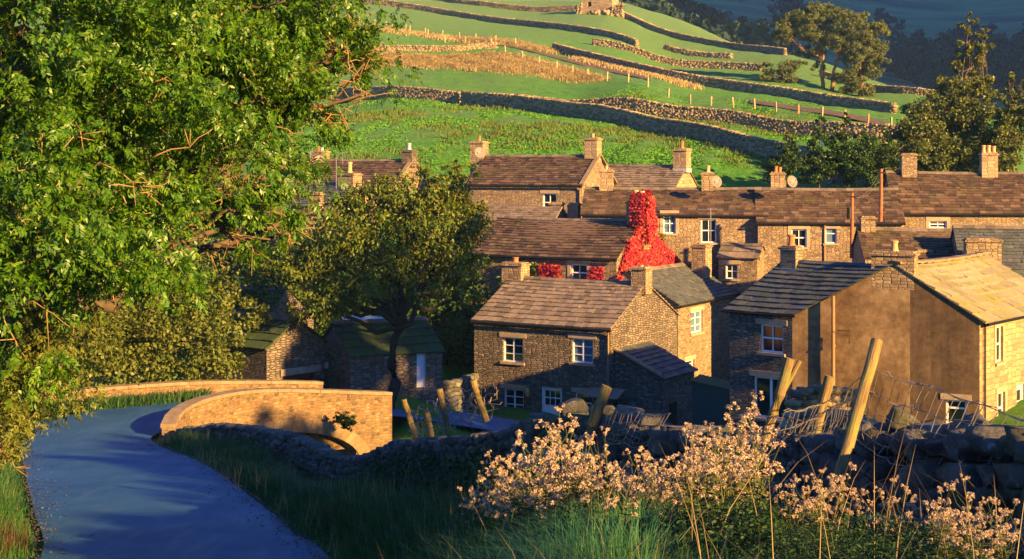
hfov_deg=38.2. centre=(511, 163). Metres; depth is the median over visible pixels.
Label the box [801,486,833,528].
thistle
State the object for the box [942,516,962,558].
thistle
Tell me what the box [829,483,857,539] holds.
thistle
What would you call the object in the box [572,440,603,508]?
thistle
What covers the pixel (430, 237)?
cherry tree
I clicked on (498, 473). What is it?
thistle
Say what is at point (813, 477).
thistle
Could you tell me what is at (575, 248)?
stone house
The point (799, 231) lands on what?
window
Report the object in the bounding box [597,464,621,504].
thistle
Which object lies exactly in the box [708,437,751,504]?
thistle
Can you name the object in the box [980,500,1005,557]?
thistle
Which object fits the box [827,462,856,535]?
thistle
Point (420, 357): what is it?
door
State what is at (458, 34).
post and wire fence
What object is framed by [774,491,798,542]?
thistle
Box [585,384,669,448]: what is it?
wire fence
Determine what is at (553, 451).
thistle
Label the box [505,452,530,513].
thistle
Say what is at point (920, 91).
field wall
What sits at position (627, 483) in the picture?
thistle
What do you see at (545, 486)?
thistle
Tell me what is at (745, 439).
thistle
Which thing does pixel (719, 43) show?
field wall
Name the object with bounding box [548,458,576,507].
thistle
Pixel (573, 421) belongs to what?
thistle
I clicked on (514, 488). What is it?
thistle
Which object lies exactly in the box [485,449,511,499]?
thistle
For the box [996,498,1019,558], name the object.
thistle
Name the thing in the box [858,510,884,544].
thistle
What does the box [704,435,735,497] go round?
thistle
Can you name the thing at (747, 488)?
thistle
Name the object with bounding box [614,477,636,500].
thistle
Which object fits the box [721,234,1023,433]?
rendered house
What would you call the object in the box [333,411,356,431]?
ivy clump
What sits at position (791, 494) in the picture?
thistle
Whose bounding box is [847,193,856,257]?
utility pole
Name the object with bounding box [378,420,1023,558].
dry stems
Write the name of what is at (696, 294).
stone house
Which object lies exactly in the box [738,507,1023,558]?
nettle bed
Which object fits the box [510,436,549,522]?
thistle
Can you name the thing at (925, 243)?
stone house
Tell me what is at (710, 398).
garden shed
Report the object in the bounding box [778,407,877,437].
garden wall
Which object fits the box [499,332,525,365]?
window
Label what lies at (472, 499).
thistle
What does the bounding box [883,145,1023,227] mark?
stone house
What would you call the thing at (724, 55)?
field wall
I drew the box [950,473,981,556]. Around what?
thistle
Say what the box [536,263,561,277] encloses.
wall creeper
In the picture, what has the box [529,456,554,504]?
thistle
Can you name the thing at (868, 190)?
overhead cable
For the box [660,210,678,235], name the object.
window
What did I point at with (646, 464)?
thistle
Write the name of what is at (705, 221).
window
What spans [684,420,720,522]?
thistle
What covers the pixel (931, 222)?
window
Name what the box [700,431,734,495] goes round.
thistle
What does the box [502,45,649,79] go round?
earth track
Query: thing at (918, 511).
thistle
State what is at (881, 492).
thistle
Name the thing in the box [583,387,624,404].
porch canopy
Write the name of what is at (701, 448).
thistle
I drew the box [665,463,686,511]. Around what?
thistle
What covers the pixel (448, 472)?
nettle bed
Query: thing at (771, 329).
window
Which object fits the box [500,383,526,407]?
window
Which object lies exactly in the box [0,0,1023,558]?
ground
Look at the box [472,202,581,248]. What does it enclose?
stone outbuilding
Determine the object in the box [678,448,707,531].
thistle
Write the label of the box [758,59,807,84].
bush
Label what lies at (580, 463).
thistle
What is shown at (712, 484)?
thistle
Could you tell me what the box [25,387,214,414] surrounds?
grass
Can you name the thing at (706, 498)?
thistle
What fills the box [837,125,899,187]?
shrub
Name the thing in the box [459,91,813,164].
field wall
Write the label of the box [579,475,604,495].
thistle
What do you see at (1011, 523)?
thistle
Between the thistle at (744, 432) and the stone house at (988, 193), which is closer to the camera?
the thistle at (744, 432)
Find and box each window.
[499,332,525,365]
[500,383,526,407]
[540,190,558,205]
[567,260,589,278]
[568,333,596,366]
[571,387,591,407]
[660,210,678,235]
[684,354,695,365]
[690,305,704,335]
[698,217,719,244]
[722,260,740,280]
[749,370,785,422]
[756,318,786,356]
[788,225,809,248]
[822,225,839,244]
[926,217,949,227]
[940,393,971,422]
[994,323,1005,365]
[996,385,1006,416]
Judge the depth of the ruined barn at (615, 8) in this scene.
291.38 m
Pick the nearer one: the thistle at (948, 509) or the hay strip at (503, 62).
the thistle at (948, 509)
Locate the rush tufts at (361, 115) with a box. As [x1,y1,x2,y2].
[253,91,814,173]
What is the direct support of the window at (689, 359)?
in the stone house at (696, 294)
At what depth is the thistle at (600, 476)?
10.90 m
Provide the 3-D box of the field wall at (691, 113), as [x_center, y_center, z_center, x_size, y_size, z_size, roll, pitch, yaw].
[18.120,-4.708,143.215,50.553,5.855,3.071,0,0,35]
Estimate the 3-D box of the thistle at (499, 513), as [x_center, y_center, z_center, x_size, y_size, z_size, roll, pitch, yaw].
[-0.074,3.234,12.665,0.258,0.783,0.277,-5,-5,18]
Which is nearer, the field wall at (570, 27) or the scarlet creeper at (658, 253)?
the scarlet creeper at (658, 253)
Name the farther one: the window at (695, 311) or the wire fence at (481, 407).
the window at (695, 311)
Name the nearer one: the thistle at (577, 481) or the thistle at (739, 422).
the thistle at (739, 422)
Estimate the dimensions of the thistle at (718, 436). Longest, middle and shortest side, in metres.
0.888 x 0.283 x 0.229 m
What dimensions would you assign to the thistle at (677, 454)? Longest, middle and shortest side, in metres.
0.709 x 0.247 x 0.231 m
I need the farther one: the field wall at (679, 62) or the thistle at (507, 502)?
the field wall at (679, 62)
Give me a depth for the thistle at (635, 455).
11.57 m
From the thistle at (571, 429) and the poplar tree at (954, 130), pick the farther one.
the poplar tree at (954, 130)
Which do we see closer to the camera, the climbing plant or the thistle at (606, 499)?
the thistle at (606, 499)
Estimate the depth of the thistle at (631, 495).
8.78 m
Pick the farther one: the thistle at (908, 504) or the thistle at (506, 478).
the thistle at (506, 478)
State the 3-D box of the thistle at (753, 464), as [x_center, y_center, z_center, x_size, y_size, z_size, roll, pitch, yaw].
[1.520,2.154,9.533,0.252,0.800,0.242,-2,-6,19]
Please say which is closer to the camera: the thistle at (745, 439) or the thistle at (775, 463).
the thistle at (775, 463)
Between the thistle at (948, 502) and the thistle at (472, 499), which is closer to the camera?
the thistle at (948, 502)
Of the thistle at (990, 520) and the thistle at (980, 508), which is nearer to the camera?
the thistle at (980, 508)
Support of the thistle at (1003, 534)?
on the ground at (930, 18)
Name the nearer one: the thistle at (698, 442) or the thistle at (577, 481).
the thistle at (698, 442)
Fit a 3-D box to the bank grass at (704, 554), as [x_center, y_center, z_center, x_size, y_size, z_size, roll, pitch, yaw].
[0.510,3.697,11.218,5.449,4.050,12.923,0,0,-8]
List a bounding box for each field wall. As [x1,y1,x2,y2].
[323,86,460,103]
[329,42,498,51]
[351,0,638,46]
[438,0,786,54]
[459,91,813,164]
[502,93,933,139]
[552,42,898,113]
[592,38,761,70]
[663,44,732,58]
[818,70,950,95]
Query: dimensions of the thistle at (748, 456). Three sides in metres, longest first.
0.680 x 0.283 x 0.227 m
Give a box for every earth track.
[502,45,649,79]
[750,100,886,123]
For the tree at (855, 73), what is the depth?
194.48 m
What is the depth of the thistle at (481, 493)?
14.90 m
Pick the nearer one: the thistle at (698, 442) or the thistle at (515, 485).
the thistle at (698, 442)
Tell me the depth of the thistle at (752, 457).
9.09 m
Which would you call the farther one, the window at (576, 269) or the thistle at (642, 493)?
the window at (576, 269)
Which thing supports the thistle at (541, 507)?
on the ground at (930, 18)
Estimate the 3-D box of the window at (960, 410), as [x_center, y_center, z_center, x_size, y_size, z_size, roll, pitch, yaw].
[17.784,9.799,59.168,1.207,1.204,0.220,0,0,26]
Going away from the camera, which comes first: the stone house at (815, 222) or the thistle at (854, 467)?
the thistle at (854, 467)
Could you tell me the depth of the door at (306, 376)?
67.76 m
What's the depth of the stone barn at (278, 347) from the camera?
67.21 m
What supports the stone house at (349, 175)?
on the ground at (930, 18)
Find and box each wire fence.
[331,14,515,43]
[401,379,501,439]
[427,29,491,43]
[504,46,891,123]
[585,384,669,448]
[754,338,1023,493]
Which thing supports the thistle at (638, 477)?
on the ground at (930, 18)
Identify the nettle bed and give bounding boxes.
[218,434,566,502]
[418,492,779,558]
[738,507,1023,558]
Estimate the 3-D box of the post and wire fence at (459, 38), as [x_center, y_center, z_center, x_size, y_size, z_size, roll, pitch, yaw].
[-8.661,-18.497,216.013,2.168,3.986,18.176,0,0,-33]
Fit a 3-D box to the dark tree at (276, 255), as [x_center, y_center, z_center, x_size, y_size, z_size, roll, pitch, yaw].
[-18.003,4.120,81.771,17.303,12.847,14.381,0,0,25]
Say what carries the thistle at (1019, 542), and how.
on the ground at (930, 18)
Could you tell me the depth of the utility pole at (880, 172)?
83.92 m
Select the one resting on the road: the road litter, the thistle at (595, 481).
the road litter
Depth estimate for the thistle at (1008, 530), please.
7.29 m
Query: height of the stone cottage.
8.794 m
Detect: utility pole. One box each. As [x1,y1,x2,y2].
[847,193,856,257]
[877,169,885,221]
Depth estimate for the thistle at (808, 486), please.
8.88 m
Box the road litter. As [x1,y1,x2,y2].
[20,433,330,558]
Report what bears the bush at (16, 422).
on the ground at (930, 18)
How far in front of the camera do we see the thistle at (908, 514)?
7.67 m
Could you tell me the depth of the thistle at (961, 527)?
7.48 m
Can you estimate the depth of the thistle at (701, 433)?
9.53 m
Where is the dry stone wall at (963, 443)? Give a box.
[174,398,1023,557]
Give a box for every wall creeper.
[507,260,538,275]
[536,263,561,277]
[587,266,603,279]
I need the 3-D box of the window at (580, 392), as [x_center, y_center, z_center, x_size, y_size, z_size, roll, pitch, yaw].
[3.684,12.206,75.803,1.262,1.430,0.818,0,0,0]
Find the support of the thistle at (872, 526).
on the ground at (930, 18)
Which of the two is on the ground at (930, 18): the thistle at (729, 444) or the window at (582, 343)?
the thistle at (729, 444)
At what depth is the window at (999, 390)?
60.65 m
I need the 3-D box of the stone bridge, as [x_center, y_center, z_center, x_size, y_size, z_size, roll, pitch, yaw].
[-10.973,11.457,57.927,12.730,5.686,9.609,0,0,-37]
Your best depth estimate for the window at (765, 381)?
63.01 m
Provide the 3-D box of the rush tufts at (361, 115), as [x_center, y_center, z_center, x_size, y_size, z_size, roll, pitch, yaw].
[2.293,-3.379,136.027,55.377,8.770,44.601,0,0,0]
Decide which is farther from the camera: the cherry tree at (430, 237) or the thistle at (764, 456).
the cherry tree at (430, 237)
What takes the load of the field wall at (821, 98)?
on the ground at (930, 18)
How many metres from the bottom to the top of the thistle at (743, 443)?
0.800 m
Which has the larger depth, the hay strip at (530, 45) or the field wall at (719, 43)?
the field wall at (719, 43)
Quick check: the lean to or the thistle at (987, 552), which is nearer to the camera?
the thistle at (987, 552)
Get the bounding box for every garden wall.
[442,373,478,411]
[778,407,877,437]
[784,384,857,418]
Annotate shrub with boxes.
[762,126,801,187]
[795,115,843,187]
[824,111,870,187]
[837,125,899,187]
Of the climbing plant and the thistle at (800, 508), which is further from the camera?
the climbing plant
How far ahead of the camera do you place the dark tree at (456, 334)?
83.68 m
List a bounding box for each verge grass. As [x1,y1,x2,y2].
[0,457,39,558]
[158,427,714,558]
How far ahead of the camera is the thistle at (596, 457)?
12.35 m
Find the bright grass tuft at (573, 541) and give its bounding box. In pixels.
[417,486,734,558]
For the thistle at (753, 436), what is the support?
on the ground at (930, 18)
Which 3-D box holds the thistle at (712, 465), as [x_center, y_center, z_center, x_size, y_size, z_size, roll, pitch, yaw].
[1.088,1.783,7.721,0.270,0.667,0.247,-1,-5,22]
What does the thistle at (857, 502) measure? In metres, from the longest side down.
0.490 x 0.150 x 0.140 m
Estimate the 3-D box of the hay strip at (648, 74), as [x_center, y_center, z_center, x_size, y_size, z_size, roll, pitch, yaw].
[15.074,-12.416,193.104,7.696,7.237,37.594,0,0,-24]
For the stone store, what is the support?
on the ground at (930, 18)
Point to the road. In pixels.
(126, 494)
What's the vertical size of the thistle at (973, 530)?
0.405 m
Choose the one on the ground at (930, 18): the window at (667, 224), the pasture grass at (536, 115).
the pasture grass at (536, 115)
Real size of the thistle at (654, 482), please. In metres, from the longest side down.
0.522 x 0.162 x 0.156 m
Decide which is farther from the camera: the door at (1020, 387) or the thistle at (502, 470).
the door at (1020, 387)
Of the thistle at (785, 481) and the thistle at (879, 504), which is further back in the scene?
the thistle at (785, 481)
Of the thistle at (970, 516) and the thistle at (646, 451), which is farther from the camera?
the thistle at (646, 451)
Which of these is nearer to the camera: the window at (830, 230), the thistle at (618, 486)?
the thistle at (618, 486)
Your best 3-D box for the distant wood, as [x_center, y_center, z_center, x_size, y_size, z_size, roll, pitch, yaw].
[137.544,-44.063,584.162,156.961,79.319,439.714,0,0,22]
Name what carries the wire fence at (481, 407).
on the dry stone wall at (963, 443)
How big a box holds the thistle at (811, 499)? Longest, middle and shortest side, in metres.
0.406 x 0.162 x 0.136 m
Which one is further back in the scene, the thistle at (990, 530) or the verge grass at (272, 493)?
the verge grass at (272, 493)
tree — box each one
[0,0,422,410]
[65,137,341,334]
[245,158,494,408]
[270,217,405,336]
[325,246,501,368]
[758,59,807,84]
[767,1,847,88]
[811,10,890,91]
[830,44,891,96]
[867,11,1019,179]
[977,72,1023,171]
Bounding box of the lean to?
[613,341,697,424]
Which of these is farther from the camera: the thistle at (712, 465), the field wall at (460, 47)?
the field wall at (460, 47)
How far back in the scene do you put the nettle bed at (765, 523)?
7.56 m
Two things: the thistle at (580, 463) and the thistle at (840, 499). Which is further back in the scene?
the thistle at (580, 463)
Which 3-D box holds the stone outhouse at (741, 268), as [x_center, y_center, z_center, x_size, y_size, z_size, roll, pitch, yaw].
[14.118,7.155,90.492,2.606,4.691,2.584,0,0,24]
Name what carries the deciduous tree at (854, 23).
on the ground at (930, 18)
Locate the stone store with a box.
[305,192,372,280]
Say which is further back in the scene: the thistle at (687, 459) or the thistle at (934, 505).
the thistle at (687, 459)
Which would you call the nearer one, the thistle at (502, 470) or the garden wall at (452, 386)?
the thistle at (502, 470)
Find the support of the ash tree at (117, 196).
on the ground at (930, 18)
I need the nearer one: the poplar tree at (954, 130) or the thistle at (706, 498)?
the thistle at (706, 498)
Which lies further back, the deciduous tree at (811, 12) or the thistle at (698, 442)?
the deciduous tree at (811, 12)
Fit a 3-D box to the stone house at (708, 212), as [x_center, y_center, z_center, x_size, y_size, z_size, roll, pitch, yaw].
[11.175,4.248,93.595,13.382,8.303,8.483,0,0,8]
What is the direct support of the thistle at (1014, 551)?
on the ground at (930, 18)
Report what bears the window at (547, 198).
in the stone house at (523, 180)
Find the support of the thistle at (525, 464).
on the ground at (930, 18)
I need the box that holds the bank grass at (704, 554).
[383,486,1017,558]
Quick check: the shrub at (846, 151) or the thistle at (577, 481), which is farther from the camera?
the shrub at (846, 151)
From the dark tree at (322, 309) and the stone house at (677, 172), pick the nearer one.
the dark tree at (322, 309)
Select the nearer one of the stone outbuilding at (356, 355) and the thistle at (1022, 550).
the thistle at (1022, 550)
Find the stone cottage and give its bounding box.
[470,257,679,414]
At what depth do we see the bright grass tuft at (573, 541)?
7.85 m
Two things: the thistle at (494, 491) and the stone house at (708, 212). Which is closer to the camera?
the thistle at (494, 491)
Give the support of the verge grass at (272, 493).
on the ground at (930, 18)
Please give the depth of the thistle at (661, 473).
10.21 m
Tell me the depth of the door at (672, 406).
75.04 m
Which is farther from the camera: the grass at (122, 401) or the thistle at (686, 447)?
the grass at (122, 401)
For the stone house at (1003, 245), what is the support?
on the ground at (930, 18)
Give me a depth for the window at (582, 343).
75.95 m
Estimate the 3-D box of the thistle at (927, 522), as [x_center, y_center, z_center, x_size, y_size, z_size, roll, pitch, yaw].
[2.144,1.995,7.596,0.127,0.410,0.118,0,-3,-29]
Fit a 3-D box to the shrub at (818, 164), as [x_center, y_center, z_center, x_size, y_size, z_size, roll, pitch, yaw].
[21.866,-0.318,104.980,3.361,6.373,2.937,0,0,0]
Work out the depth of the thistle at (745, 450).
11.33 m
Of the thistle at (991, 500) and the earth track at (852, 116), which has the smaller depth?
the thistle at (991, 500)
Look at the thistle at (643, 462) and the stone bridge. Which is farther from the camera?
the stone bridge
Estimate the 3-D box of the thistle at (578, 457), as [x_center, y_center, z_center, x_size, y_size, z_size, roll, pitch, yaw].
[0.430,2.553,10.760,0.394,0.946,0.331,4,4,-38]
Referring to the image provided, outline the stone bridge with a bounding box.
[42,379,392,454]
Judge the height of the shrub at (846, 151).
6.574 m
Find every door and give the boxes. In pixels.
[283,372,312,379]
[417,353,424,386]
[542,387,561,414]
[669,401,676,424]
[1017,384,1022,401]
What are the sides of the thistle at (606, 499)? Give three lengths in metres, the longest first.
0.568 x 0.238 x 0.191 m
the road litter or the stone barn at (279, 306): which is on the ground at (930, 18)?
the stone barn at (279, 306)
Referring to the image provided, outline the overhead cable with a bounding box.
[854,174,878,197]
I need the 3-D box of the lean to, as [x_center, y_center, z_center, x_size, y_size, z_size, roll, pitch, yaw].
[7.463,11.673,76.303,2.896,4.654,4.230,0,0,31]
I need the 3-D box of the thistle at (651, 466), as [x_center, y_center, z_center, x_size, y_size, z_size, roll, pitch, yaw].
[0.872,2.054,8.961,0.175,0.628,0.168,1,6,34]
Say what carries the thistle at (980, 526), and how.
on the ground at (930, 18)
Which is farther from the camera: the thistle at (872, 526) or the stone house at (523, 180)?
the stone house at (523, 180)
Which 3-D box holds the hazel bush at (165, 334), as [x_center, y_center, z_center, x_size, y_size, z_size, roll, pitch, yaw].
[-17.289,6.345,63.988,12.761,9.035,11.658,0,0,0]
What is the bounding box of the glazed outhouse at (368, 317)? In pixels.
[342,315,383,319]
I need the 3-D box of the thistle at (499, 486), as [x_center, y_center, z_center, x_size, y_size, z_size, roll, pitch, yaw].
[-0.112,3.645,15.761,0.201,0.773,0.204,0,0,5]
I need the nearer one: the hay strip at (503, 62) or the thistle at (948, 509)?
the thistle at (948, 509)
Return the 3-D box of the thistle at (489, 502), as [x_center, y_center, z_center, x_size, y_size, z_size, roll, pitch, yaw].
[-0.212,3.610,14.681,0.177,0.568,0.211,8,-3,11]
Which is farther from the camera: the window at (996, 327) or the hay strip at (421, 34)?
the hay strip at (421, 34)
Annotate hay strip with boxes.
[356,22,474,41]
[372,49,612,83]
[446,34,563,54]
[565,53,704,89]
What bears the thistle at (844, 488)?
on the ground at (930, 18)
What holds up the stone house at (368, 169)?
on the ground at (930, 18)
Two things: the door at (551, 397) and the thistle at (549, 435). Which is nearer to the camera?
the thistle at (549, 435)
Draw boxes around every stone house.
[263,157,377,254]
[307,143,427,213]
[465,134,617,231]
[470,190,650,306]
[580,165,796,272]
[608,141,698,187]
[617,244,740,379]
[754,187,905,274]
[805,173,842,184]
[852,216,954,285]
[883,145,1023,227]
[950,225,1023,276]
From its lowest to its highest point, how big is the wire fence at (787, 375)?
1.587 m
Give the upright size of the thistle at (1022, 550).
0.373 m
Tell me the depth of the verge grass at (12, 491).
29.00 m
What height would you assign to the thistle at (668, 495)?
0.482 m
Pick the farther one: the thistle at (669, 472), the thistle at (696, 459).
the thistle at (696, 459)
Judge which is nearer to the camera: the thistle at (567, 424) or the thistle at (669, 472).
the thistle at (669, 472)
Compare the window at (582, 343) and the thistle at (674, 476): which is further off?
the window at (582, 343)
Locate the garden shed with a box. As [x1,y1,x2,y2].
[690,374,729,425]
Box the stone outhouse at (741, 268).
[716,242,765,293]
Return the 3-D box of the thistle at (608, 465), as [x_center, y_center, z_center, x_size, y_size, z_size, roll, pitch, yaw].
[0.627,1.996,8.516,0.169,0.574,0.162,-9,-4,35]
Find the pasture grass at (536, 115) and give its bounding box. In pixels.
[257,86,821,175]
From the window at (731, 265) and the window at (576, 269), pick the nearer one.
the window at (576, 269)
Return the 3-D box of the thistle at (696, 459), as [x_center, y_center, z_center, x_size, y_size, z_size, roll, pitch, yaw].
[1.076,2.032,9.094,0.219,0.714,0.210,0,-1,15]
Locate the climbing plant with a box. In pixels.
[658,233,665,244]
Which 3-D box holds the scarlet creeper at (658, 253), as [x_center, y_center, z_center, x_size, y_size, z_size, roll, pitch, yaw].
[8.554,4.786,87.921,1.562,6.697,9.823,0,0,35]
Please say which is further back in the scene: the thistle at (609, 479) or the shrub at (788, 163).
the shrub at (788, 163)
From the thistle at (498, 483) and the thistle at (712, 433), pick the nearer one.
the thistle at (712, 433)
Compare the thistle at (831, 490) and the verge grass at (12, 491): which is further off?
the verge grass at (12, 491)
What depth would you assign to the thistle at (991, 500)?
7.31 m
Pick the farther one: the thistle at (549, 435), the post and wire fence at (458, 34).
the post and wire fence at (458, 34)
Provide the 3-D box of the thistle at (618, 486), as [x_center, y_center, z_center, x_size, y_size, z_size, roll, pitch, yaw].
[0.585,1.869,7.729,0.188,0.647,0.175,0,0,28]
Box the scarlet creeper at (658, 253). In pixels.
[617,189,681,280]
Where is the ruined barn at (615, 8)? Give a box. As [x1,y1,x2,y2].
[575,0,624,17]
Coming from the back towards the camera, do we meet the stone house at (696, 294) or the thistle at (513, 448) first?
the stone house at (696, 294)
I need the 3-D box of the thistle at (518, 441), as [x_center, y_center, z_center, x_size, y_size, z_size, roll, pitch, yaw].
[0.272,2.799,12.372,0.381,1.194,0.417,-8,-8,-1]
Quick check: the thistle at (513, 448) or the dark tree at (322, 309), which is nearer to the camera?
the thistle at (513, 448)
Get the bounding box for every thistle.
[457,486,479,541]
[464,493,477,517]
[468,460,491,528]
[478,455,503,510]
[479,476,511,550]
[480,492,491,521]
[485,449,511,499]
[487,499,500,527]
[488,484,511,529]
[492,460,511,506]
[492,497,517,543]
[493,469,507,503]
[497,467,513,512]
[497,474,543,543]
[499,459,520,534]
[499,466,515,495]
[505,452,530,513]
[507,431,540,536]
[509,470,521,518]
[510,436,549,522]
[511,445,533,499]
[514,480,544,541]
[515,429,558,523]
[520,443,564,529]
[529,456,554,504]
[530,447,572,516]
[531,423,556,483]
[531,459,562,521]
[535,419,578,514]
[536,448,567,522]
[542,403,579,499]
[544,438,579,519]
[546,450,589,525]
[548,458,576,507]
[549,449,594,522]
[552,418,591,510]
[554,446,587,491]
[564,453,591,521]
[567,424,594,504]
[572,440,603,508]
[573,435,605,501]
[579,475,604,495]
[579,478,619,538]
[584,426,619,508]
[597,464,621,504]
[604,461,630,517]
[605,465,625,499]
[608,460,643,547]
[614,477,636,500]
[618,472,652,504]
[620,472,639,505]
[622,448,649,510]
[623,461,653,504]
[624,462,650,501]
[626,489,639,516]
[636,452,657,512]
[638,445,671,502]
[638,469,656,510]
[641,456,673,504]
[642,453,666,521]
[644,466,662,500]
[652,467,682,524]
[655,459,679,510]
[657,483,678,536]
[659,468,684,503]
[665,444,702,510]
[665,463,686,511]
[671,424,702,500]
[673,436,701,505]
[673,455,706,523]
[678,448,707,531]
[680,422,706,508]
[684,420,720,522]
[692,438,722,506]
[694,455,715,507]
[696,427,723,512]
[698,426,736,510]
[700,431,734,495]
[701,472,734,519]
[702,439,734,533]
[703,402,740,510]
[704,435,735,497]
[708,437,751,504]
[718,440,750,496]
[719,418,749,479]
[720,391,764,502]
[721,414,752,495]
[727,441,778,515]
[727,455,757,509]
[730,441,757,503]
[731,455,761,510]
[735,452,771,505]
[736,435,761,492]
[738,407,779,522]
[739,421,785,501]
[759,452,800,523]
[774,474,800,538]
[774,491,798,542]
[789,475,813,534]
[790,500,810,528]
[795,480,818,527]
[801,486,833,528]
[801,495,827,527]
[807,467,834,543]
[807,475,843,535]
[808,473,828,536]
[812,486,842,528]
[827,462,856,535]
[827,473,849,541]
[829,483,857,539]
[847,487,873,546]
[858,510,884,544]
[860,489,899,551]
[866,510,889,543]
[873,486,898,548]
[882,475,910,542]
[893,498,912,551]
[900,495,921,552]
[907,494,933,555]
[914,511,934,558]
[922,482,955,558]
[928,486,950,557]
[928,509,961,558]
[928,514,958,555]
[933,520,956,556]
[936,507,970,557]
[937,497,973,556]
[940,498,958,549]
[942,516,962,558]
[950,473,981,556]
[951,492,981,558]
[962,530,994,558]
[964,507,980,556]
[965,513,992,558]
[966,517,991,558]
[969,497,997,548]
[977,497,1008,558]
[978,523,1003,557]
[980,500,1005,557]
[982,523,1017,558]
[989,516,1011,558]
[989,530,1019,558]
[994,529,1021,554]
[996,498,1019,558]
[998,521,1023,558]
[1009,518,1023,557]
[1010,532,1022,552]
[1015,529,1023,554]
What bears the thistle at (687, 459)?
on the ground at (930, 18)
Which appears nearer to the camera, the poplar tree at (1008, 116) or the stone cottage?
the stone cottage
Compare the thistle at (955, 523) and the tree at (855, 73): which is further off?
the tree at (855, 73)
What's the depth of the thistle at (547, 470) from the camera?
11.36 m
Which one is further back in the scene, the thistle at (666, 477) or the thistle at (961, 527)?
the thistle at (666, 477)
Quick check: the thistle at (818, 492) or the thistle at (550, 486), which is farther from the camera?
the thistle at (550, 486)
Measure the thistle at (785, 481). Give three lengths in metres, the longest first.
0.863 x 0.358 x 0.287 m
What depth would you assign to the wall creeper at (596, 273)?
84.30 m
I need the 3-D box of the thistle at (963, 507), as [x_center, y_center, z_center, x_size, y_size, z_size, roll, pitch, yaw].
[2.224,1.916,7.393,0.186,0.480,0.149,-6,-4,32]
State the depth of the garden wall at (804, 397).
52.41 m
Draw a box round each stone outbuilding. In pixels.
[322,316,445,406]
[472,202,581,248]
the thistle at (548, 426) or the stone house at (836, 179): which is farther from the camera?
the stone house at (836, 179)
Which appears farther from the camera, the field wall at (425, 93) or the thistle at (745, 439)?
the field wall at (425, 93)
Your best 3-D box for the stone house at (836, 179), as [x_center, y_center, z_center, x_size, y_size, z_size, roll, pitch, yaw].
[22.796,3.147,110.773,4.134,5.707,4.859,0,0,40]
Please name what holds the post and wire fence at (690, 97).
on the ground at (930, 18)
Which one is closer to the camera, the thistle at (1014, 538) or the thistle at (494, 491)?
the thistle at (1014, 538)
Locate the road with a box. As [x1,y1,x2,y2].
[22,401,519,558]
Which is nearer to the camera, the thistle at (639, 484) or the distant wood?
the thistle at (639, 484)
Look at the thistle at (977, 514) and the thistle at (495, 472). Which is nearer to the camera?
the thistle at (977, 514)
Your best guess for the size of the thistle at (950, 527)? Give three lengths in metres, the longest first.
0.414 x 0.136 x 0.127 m
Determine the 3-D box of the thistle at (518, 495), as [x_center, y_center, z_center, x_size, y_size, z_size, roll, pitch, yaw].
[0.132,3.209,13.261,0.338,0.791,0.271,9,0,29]
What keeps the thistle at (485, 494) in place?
on the ground at (930, 18)
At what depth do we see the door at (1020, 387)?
62.40 m
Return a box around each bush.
[0,246,125,475]
[49,223,274,387]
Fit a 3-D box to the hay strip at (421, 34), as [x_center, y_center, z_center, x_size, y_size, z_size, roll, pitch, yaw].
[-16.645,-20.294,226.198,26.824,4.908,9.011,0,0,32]
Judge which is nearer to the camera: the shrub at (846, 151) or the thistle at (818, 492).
the thistle at (818, 492)
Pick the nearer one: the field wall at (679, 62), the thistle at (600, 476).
the thistle at (600, 476)
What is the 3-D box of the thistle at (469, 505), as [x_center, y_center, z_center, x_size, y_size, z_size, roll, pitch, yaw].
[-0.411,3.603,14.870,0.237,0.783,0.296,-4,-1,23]
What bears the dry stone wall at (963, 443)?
on the ground at (930, 18)
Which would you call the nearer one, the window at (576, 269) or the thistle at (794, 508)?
the thistle at (794, 508)
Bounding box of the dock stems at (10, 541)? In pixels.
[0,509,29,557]
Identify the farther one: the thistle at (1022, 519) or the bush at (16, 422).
the bush at (16, 422)
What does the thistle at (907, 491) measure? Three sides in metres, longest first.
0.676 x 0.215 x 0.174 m
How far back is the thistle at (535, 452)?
12.84 m
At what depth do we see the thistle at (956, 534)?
6.57 m
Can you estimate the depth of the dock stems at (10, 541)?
24.46 m
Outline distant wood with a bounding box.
[619,0,1023,115]
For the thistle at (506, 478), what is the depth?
13.28 m
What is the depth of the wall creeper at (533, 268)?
86.36 m
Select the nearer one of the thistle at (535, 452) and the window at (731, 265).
the thistle at (535, 452)
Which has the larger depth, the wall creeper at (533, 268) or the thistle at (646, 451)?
the wall creeper at (533, 268)
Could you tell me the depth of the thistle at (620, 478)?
10.55 m
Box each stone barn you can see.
[175,285,312,330]
[195,310,328,388]

